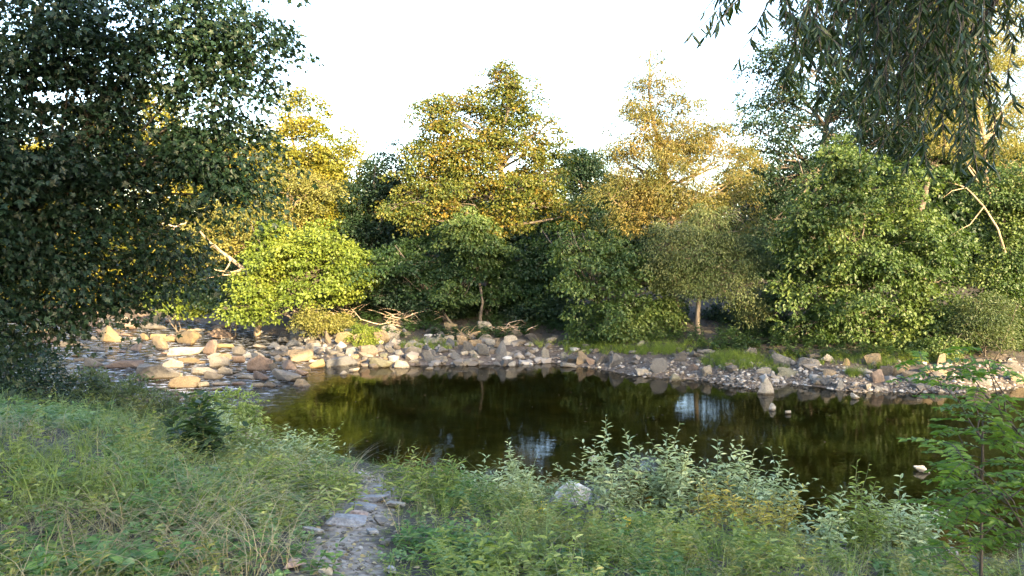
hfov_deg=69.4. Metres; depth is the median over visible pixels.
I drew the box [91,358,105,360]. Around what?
flat stone
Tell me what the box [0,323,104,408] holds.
shore shrub
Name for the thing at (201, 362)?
flat stone
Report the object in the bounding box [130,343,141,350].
boulder
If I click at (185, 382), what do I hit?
boulder
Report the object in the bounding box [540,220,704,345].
hazel bush
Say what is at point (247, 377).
flat stone
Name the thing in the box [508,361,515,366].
stone
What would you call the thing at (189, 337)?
boulder
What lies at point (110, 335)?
boulder
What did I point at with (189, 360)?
flat stone
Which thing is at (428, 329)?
flat stone
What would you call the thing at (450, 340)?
boulder
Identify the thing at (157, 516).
weed clump
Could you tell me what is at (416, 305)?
shrub
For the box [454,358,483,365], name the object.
flat stone
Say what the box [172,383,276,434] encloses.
shore shrub
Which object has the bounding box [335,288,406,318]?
shrub
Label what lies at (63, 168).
maple tree
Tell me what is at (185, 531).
dry grass
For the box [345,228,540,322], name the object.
maple sapling
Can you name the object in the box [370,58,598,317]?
lime tree
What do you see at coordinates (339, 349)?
stone
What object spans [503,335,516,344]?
boulder
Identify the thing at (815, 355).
stone
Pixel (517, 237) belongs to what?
forest tree
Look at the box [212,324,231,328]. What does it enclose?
flat stone
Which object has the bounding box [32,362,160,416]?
shore shrub
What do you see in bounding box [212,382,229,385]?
flat stone
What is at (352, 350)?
stone
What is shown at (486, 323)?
boulder
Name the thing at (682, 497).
willow shoot
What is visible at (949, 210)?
forest tree
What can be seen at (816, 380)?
shore rubble
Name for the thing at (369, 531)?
stone
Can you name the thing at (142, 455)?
weed clump
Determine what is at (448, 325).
boulder
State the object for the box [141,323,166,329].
flat stone
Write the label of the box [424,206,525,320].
maple sapling
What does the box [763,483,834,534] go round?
willow shoot
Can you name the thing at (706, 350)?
flat stone
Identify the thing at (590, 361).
stone
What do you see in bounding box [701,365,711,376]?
stone
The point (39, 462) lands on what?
green grass
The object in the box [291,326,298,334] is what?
boulder
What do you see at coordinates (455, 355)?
boulder
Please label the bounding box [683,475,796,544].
willow shoot
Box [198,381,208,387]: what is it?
stone
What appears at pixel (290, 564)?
stone
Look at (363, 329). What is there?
shrub
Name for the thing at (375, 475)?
tall weed
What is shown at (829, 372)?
stone
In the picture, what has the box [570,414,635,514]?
willow shoot
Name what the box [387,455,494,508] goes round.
shrub
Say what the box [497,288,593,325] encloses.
shrub
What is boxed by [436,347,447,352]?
boulder
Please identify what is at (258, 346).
flat stone
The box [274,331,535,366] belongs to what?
riprap rubble
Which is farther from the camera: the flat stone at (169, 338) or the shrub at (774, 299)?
the flat stone at (169, 338)
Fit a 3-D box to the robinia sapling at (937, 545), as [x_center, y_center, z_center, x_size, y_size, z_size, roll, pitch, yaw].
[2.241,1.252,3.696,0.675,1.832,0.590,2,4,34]
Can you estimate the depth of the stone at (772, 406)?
17.68 m
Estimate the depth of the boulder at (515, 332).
27.13 m
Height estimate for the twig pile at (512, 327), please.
0.539 m
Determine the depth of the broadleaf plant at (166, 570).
4.47 m
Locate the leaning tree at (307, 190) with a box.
[174,161,353,334]
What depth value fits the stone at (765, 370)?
21.36 m
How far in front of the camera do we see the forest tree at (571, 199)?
43.68 m
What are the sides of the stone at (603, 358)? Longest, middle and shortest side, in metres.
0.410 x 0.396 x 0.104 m
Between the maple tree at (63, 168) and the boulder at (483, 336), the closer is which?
the maple tree at (63, 168)
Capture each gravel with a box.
[59,316,359,375]
[288,465,429,575]
[304,336,1023,393]
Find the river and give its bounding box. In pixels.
[0,318,1023,559]
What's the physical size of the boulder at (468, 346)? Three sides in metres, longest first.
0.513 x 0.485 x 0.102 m
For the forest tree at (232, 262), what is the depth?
43.64 m
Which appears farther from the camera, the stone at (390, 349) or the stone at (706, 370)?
the stone at (390, 349)
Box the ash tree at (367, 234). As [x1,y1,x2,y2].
[308,137,443,292]
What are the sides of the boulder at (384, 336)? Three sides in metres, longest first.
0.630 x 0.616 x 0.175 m
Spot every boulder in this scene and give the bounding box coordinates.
[39,333,56,342]
[83,357,103,366]
[100,326,120,342]
[123,321,137,328]
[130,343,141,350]
[135,364,182,378]
[140,333,148,340]
[148,314,161,323]
[151,335,168,349]
[162,359,182,367]
[167,320,177,325]
[167,376,200,387]
[175,330,199,344]
[203,340,216,354]
[203,371,223,379]
[207,328,235,338]
[207,353,220,357]
[208,356,229,367]
[217,366,232,373]
[218,353,232,359]
[232,356,245,362]
[247,355,272,370]
[253,371,268,379]
[268,342,279,347]
[272,368,301,380]
[279,331,288,336]
[282,359,296,370]
[286,339,303,347]
[288,349,313,361]
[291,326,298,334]
[298,336,305,341]
[309,359,324,368]
[313,346,325,352]
[324,331,332,342]
[325,348,338,354]
[335,332,353,343]
[353,333,367,342]
[358,345,377,355]
[368,357,392,367]
[372,330,388,341]
[381,325,395,331]
[388,332,399,339]
[405,346,421,353]
[422,350,435,356]
[422,351,435,362]
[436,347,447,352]
[444,322,456,330]
[444,335,453,340]
[446,338,454,347]
[450,351,460,359]
[457,335,467,340]
[462,340,474,350]
[468,339,481,346]
[477,321,492,331]
[477,343,489,355]
[478,334,492,339]
[495,340,506,356]
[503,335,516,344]
[509,330,522,335]
[526,333,539,341]
[554,482,590,504]
[609,353,624,366]
[650,358,667,373]
[671,351,686,360]
[743,347,756,354]
[757,377,773,393]
[772,352,791,366]
[777,367,798,377]
[820,354,834,361]
[863,353,881,364]
[902,371,921,380]
[970,369,992,385]
[1010,373,1023,383]
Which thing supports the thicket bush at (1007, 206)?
on the ground at (544, 335)
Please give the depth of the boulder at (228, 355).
25.30 m
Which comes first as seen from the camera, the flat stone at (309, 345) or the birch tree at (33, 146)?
the flat stone at (309, 345)
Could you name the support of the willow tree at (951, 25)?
on the ground at (544, 335)
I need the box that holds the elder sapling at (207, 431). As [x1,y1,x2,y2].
[162,389,251,462]
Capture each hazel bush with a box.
[205,214,395,334]
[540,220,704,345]
[762,132,985,350]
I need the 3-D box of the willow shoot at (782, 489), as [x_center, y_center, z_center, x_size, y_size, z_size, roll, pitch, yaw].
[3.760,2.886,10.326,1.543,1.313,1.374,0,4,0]
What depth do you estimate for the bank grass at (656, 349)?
22.88 m
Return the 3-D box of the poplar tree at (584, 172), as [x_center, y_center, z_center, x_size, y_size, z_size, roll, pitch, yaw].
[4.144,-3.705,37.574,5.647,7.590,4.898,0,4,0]
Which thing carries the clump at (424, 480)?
on the ground at (544, 335)
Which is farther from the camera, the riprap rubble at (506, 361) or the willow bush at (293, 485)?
the riprap rubble at (506, 361)
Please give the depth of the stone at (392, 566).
5.20 m
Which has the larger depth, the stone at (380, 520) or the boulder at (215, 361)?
the boulder at (215, 361)
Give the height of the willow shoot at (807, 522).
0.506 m
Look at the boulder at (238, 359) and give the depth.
24.65 m
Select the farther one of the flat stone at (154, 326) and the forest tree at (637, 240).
the forest tree at (637, 240)
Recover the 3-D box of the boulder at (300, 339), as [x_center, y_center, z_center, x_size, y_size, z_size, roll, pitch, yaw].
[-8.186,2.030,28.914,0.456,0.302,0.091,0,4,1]
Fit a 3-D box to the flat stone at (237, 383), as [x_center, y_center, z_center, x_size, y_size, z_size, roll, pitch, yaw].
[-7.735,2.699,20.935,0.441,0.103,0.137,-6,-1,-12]
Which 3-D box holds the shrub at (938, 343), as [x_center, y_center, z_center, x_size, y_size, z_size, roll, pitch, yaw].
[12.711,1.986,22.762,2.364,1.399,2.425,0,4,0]
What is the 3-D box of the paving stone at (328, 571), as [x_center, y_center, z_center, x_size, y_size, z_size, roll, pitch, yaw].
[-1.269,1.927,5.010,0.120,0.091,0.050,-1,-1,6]
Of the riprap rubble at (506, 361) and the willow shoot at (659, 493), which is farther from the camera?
the riprap rubble at (506, 361)
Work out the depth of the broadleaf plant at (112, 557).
4.63 m
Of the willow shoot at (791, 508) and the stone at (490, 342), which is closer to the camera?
the willow shoot at (791, 508)
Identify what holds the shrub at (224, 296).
on the ground at (544, 335)
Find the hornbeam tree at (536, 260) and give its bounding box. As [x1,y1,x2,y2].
[474,216,601,320]
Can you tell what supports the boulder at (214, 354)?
on the river
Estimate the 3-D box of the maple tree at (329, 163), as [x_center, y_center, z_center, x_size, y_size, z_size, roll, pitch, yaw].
[-10.674,-4.065,34.671,9.970,10.891,5.018,0,4,0]
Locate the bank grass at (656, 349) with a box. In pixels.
[353,332,962,377]
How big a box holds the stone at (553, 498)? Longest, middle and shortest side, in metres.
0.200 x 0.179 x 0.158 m
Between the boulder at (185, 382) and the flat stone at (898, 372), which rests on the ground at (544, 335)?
the flat stone at (898, 372)
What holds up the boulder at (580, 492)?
on the ground at (544, 335)
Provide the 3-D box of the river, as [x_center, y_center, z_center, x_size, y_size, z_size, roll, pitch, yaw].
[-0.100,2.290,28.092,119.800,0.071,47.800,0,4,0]
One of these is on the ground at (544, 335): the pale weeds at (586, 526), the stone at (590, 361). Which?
the pale weeds at (586, 526)
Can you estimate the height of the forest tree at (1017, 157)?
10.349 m
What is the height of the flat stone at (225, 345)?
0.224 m
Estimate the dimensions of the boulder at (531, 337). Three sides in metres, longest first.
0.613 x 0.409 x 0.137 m
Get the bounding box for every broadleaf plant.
[0,521,262,575]
[50,540,241,575]
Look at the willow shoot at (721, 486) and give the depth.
9.66 m
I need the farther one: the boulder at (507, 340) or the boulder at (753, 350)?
the boulder at (507, 340)
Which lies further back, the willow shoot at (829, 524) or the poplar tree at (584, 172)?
the poplar tree at (584, 172)
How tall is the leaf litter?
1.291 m
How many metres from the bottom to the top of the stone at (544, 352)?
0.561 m
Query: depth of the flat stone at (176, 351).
26.17 m
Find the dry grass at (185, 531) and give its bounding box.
[0,396,513,575]
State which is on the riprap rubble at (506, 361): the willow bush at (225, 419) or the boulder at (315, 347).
the boulder at (315, 347)
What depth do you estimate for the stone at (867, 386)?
19.98 m
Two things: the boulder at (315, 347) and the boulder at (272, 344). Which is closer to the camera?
the boulder at (315, 347)
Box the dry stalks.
[425,484,1023,575]
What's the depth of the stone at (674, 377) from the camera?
21.39 m
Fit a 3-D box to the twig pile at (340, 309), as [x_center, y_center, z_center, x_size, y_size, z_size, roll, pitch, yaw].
[-6.499,0.714,30.833,3.383,1.527,1.633,1,4,18]
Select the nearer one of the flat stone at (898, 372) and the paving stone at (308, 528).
the paving stone at (308, 528)
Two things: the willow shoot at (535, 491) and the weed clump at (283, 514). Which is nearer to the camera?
the weed clump at (283, 514)
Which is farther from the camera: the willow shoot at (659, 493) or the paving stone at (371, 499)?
the willow shoot at (659, 493)
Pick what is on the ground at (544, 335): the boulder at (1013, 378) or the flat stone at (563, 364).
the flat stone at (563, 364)
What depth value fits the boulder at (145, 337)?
30.34 m
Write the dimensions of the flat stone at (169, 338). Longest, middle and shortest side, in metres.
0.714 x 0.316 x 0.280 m
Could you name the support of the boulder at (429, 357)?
on the ground at (544, 335)
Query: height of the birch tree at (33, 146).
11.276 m
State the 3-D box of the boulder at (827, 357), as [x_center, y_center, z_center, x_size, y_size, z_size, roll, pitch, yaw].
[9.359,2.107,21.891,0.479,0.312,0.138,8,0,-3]
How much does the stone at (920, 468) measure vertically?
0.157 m
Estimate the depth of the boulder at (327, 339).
27.16 m
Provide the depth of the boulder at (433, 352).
24.73 m
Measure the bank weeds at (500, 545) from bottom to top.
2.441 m
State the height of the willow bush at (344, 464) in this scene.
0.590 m
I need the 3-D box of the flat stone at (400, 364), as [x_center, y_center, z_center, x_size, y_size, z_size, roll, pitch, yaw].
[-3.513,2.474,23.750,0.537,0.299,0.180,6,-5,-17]
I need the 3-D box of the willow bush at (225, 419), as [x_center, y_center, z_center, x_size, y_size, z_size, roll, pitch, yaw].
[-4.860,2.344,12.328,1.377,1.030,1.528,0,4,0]
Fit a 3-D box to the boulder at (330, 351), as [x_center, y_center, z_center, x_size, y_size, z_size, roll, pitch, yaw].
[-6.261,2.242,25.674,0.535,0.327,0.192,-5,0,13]
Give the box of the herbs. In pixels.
[0,386,947,575]
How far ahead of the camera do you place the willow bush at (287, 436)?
9.90 m
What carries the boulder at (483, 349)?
on the ground at (544, 335)
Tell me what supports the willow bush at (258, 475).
on the ground at (544, 335)
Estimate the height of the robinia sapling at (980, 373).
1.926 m
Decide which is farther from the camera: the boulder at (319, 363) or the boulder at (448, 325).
the boulder at (448, 325)
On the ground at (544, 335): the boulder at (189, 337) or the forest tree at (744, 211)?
the forest tree at (744, 211)
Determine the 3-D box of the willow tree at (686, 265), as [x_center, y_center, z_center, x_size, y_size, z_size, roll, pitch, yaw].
[6.681,-0.596,25.112,5.160,4.803,2.909,0,4,0]
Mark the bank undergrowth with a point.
(731, 330)
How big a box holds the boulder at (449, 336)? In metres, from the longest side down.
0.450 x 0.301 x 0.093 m
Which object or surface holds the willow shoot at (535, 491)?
on the ground at (544, 335)
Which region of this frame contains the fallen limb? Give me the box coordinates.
[194,222,253,281]
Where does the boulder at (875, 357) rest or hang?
on the ground at (544, 335)
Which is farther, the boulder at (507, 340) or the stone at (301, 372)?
the boulder at (507, 340)
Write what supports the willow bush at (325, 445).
on the ground at (544, 335)
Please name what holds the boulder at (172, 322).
on the river
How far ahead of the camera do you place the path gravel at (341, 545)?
5.97 m
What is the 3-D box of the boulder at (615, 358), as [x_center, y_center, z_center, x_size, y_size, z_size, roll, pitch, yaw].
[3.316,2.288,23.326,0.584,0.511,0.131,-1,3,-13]
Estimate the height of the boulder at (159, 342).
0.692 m
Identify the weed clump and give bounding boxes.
[0,457,134,520]
[64,439,203,483]
[107,481,279,543]
[128,476,296,542]
[140,518,345,575]
[376,508,514,569]
[458,526,606,575]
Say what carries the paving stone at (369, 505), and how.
on the ground at (544, 335)
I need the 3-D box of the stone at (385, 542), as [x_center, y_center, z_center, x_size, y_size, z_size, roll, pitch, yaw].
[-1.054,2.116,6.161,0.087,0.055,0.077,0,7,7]
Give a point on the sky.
(384, 55)
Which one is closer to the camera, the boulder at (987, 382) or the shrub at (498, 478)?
the shrub at (498, 478)
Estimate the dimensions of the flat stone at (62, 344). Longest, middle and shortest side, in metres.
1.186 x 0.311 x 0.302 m
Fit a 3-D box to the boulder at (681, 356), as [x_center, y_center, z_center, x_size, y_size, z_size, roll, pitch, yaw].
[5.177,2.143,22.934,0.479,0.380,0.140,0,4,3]
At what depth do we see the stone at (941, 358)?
21.66 m
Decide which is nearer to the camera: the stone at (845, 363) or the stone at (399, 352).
the stone at (845, 363)
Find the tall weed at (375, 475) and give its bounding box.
[346,441,461,486]
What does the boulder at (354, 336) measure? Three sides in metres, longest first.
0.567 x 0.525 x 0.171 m
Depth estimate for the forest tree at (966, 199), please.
39.13 m
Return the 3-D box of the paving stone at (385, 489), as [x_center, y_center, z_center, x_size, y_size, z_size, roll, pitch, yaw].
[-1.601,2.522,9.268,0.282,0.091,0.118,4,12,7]
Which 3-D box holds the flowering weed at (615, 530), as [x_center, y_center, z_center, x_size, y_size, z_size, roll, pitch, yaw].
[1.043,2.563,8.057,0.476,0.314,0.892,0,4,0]
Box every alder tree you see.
[723,0,974,286]
[830,0,1023,278]
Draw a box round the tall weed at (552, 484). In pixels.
[540,474,584,493]
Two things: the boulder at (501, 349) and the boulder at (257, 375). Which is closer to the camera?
the boulder at (257, 375)
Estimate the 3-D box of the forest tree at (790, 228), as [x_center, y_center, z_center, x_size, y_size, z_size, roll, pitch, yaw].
[16.512,-2.374,40.035,11.366,10.379,7.605,0,4,0]
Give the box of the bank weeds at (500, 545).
[0,386,1023,575]
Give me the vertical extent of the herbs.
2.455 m
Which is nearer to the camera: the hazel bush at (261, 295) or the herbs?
the herbs
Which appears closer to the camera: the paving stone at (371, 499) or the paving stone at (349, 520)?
the paving stone at (349, 520)
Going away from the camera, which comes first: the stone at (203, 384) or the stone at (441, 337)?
the stone at (203, 384)
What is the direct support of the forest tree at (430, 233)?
on the ground at (544, 335)
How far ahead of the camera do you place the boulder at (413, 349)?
24.97 m
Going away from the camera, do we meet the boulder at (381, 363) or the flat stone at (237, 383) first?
the flat stone at (237, 383)
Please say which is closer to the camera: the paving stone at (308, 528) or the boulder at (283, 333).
the paving stone at (308, 528)
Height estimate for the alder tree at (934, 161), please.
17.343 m
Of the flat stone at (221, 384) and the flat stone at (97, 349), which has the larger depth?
the flat stone at (97, 349)
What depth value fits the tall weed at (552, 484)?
11.84 m
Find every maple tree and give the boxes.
[0,0,336,418]
[186,84,379,310]
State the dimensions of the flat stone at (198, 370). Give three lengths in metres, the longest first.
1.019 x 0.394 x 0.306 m
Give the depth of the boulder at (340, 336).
26.57 m
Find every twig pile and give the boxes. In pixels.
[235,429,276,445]
[320,291,385,316]
[354,308,441,325]
[447,326,482,338]
[489,320,536,332]
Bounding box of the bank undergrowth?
[312,297,1023,359]
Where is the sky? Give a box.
[0,0,1023,216]
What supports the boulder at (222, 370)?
on the river
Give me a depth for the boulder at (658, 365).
22.24 m
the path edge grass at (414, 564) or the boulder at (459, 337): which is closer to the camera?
the path edge grass at (414, 564)
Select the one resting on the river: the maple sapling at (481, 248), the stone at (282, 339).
the stone at (282, 339)
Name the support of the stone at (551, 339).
on the ground at (544, 335)
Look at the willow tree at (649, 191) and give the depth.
26.79 m
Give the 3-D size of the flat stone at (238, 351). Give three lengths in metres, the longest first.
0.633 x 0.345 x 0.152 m
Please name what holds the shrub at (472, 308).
on the ground at (544, 335)
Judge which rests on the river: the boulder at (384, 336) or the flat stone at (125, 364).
the flat stone at (125, 364)
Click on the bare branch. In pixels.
(992, 220)
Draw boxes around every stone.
[56,341,85,346]
[91,347,105,350]
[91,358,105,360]
[103,360,144,368]
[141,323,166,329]
[150,334,165,339]
[152,357,166,360]
[163,335,176,341]
[167,347,203,356]
[177,357,199,362]
[191,366,217,374]
[193,328,205,331]
[196,361,208,363]
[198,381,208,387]
[210,387,222,390]
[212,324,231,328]
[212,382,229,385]
[217,344,233,347]
[231,347,245,354]
[231,382,246,384]
[236,375,254,379]
[242,352,251,358]
[250,382,263,387]
[252,344,266,347]
[263,381,275,386]
[268,362,278,369]
[269,350,287,355]
[277,337,286,341]
[283,558,305,568]
[293,379,309,385]
[296,369,308,375]
[302,526,324,534]
[305,342,320,348]
[316,567,332,575]
[325,513,366,526]
[326,355,357,366]
[336,346,343,351]
[342,501,376,510]
[345,347,357,354]
[349,368,359,371]
[349,510,368,515]
[350,494,388,502]
[351,354,358,358]
[359,472,372,478]
[366,528,378,534]
[374,485,393,492]
[374,516,387,524]
[380,538,390,545]
[385,347,394,352]
[385,500,404,507]
[387,565,395,573]
[394,360,409,367]
[395,350,403,354]
[426,327,439,331]
[435,336,444,342]
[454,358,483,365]
[484,339,494,344]
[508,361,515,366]
[541,347,549,357]
[546,337,556,342]
[547,495,561,504]
[560,362,578,367]
[576,350,586,364]
[586,357,594,364]
[597,354,608,363]
[635,368,651,375]
[669,373,681,381]
[686,363,698,370]
[701,349,714,352]
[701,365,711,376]
[756,367,770,373]
[769,403,775,410]
[798,357,821,368]
[806,353,819,358]
[820,377,832,385]
[822,369,835,376]
[836,378,843,388]
[843,358,849,365]
[850,393,859,398]
[864,383,870,389]
[870,369,884,382]
[880,366,893,375]
[891,365,904,375]
[913,465,929,472]
[936,353,945,364]
[996,362,1022,371]
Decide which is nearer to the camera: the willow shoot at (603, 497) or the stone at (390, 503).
the stone at (390, 503)
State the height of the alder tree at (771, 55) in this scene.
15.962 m
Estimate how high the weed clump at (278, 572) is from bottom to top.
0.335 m
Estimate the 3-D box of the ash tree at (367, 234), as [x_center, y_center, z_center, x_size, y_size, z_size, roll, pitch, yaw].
[-6.083,-2.628,33.985,6.493,8.334,4.747,2,4,25]
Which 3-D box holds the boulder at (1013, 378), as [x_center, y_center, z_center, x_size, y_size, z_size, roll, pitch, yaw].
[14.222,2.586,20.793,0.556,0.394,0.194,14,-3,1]
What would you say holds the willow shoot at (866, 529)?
on the ground at (544, 335)
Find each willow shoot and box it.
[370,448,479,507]
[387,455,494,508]
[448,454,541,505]
[479,438,556,501]
[495,469,578,508]
[553,434,669,520]
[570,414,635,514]
[619,446,726,527]
[622,423,711,524]
[657,439,774,527]
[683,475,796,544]
[700,435,787,529]
[736,446,838,525]
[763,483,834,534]
[766,484,872,560]
[786,505,820,537]
[819,459,923,562]
[821,473,997,566]
[851,488,979,563]
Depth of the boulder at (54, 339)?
29.59 m
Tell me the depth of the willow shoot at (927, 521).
8.54 m
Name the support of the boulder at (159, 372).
on the river
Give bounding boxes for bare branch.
[943,182,1005,252]
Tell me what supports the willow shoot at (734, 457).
on the ground at (544, 335)
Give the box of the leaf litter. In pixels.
[272,305,1023,371]
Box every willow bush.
[74,409,330,468]
[193,399,271,445]
[213,452,383,513]
[226,450,347,519]
[228,421,351,474]
[250,458,415,498]
[268,421,417,471]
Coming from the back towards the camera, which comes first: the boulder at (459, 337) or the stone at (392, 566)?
the boulder at (459, 337)
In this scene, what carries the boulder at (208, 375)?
on the riffle gravel at (236, 374)
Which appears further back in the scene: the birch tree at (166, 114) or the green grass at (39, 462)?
the birch tree at (166, 114)
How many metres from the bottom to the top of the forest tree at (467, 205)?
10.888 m
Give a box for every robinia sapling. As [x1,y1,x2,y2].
[886,351,1023,575]
[895,436,1023,555]
[909,346,1023,489]
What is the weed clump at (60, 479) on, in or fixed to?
on the ground at (544, 335)
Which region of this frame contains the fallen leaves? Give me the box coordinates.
[240,467,438,575]
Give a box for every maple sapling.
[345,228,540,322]
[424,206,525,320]
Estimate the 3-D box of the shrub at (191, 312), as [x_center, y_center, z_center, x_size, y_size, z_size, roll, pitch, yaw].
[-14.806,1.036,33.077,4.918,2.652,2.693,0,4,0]
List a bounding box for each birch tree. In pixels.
[0,121,170,307]
[56,82,252,303]
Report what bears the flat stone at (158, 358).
on the river
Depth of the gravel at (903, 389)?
21.00 m
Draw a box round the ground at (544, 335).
[0,221,1023,575]
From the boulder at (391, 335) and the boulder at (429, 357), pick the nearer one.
the boulder at (429, 357)
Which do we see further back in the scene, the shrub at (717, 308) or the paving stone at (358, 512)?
the shrub at (717, 308)
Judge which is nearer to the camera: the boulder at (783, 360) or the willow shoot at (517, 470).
the willow shoot at (517, 470)
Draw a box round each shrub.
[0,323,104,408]
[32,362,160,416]
[95,378,214,422]
[141,282,224,331]
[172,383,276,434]
[183,252,273,336]
[284,301,362,339]
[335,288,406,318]
[343,322,384,346]
[356,276,472,319]
[448,277,511,315]
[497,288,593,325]
[656,297,693,325]
[693,295,789,323]
[732,277,798,329]
[893,333,972,364]
[909,292,996,327]
[939,289,1023,360]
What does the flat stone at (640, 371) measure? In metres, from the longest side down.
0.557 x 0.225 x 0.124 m
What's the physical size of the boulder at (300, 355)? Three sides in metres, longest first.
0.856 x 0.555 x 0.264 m
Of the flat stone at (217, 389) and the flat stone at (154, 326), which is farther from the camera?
the flat stone at (154, 326)
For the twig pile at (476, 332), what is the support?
on the ground at (544, 335)
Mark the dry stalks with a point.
(741, 562)
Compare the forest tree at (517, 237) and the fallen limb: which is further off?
the forest tree at (517, 237)
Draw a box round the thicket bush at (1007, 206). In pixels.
[947,160,1023,342]
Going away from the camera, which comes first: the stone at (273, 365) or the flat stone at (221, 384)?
the flat stone at (221, 384)
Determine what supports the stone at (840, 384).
on the ground at (544, 335)
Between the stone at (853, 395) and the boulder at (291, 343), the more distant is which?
the boulder at (291, 343)
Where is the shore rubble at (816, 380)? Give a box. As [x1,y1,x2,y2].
[529,341,1019,390]
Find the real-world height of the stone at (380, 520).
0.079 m
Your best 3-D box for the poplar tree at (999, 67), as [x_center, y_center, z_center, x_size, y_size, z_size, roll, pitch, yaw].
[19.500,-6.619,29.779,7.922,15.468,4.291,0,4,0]
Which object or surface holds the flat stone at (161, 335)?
on the river
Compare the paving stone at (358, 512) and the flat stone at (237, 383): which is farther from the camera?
the flat stone at (237, 383)
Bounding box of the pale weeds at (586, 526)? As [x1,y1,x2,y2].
[0,386,1023,575]
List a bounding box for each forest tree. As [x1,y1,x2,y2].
[196,207,319,290]
[285,170,371,291]
[355,180,467,277]
[425,169,511,277]
[452,173,576,281]
[542,170,638,244]
[559,174,704,278]
[680,161,797,279]
[697,228,797,281]
[720,154,900,279]
[838,147,1004,286]
[857,143,940,266]
[892,141,1011,262]
[950,136,1023,287]
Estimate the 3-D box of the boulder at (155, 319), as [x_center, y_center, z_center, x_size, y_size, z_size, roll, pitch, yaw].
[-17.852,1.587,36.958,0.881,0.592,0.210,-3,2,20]
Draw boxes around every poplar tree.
[537,140,648,274]
[906,0,1023,256]
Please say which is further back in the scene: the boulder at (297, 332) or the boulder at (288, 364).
the boulder at (297, 332)
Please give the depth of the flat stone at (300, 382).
20.64 m
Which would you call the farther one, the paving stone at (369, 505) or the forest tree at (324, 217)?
the forest tree at (324, 217)
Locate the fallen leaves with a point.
(346, 554)
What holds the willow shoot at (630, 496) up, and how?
on the ground at (544, 335)
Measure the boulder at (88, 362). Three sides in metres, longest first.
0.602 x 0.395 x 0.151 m
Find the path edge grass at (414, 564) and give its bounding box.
[224,463,485,575]
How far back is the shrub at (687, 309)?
27.35 m
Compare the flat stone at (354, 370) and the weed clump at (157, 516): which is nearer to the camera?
the weed clump at (157, 516)
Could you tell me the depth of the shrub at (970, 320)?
22.20 m
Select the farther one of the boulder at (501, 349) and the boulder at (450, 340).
the boulder at (450, 340)
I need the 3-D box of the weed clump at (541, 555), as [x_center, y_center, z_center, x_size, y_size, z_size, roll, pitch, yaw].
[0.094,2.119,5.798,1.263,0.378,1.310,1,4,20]
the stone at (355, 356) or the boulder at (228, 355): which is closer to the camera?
the stone at (355, 356)
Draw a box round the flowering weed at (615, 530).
[600,517,630,537]
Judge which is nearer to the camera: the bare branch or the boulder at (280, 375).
the boulder at (280, 375)
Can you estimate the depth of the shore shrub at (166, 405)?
14.95 m
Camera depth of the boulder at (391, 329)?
27.57 m
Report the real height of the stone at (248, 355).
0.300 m
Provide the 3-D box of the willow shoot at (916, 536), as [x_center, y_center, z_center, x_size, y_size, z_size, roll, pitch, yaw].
[4.471,2.698,8.420,1.004,1.166,1.530,-2,4,-25]
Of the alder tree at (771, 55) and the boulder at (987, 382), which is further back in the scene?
the alder tree at (771, 55)
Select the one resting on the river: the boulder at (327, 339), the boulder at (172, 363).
the boulder at (172, 363)
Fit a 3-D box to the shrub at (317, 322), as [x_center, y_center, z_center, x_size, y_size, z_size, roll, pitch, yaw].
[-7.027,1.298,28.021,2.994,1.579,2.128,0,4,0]
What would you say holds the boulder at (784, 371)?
on the gravel at (903, 389)
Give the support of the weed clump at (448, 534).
on the ground at (544, 335)
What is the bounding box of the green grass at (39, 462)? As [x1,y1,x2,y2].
[0,369,1023,575]
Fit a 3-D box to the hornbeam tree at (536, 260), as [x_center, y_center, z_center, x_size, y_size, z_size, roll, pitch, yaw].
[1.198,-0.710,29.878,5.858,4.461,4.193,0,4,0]
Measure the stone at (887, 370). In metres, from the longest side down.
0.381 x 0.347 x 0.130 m
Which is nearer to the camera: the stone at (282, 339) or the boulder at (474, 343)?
the boulder at (474, 343)
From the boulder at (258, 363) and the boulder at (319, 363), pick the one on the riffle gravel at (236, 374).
the boulder at (258, 363)
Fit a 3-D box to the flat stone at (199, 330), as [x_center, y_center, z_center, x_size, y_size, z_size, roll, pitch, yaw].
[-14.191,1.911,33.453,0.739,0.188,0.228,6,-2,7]
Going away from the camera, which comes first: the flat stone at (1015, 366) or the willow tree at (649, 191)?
the flat stone at (1015, 366)
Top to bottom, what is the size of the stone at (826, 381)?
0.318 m
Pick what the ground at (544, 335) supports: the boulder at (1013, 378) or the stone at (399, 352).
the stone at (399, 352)
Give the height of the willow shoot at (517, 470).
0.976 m
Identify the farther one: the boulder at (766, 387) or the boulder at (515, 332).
the boulder at (515, 332)
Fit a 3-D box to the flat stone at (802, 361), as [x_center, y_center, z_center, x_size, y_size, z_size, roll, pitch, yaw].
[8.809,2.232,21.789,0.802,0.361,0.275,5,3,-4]
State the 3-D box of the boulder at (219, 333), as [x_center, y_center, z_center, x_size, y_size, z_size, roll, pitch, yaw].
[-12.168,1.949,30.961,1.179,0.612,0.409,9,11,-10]
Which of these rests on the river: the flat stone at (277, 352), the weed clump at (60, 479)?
the flat stone at (277, 352)
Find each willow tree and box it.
[573,46,784,319]
[635,200,778,334]
[682,0,1023,189]
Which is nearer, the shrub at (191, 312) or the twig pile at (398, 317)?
the twig pile at (398, 317)

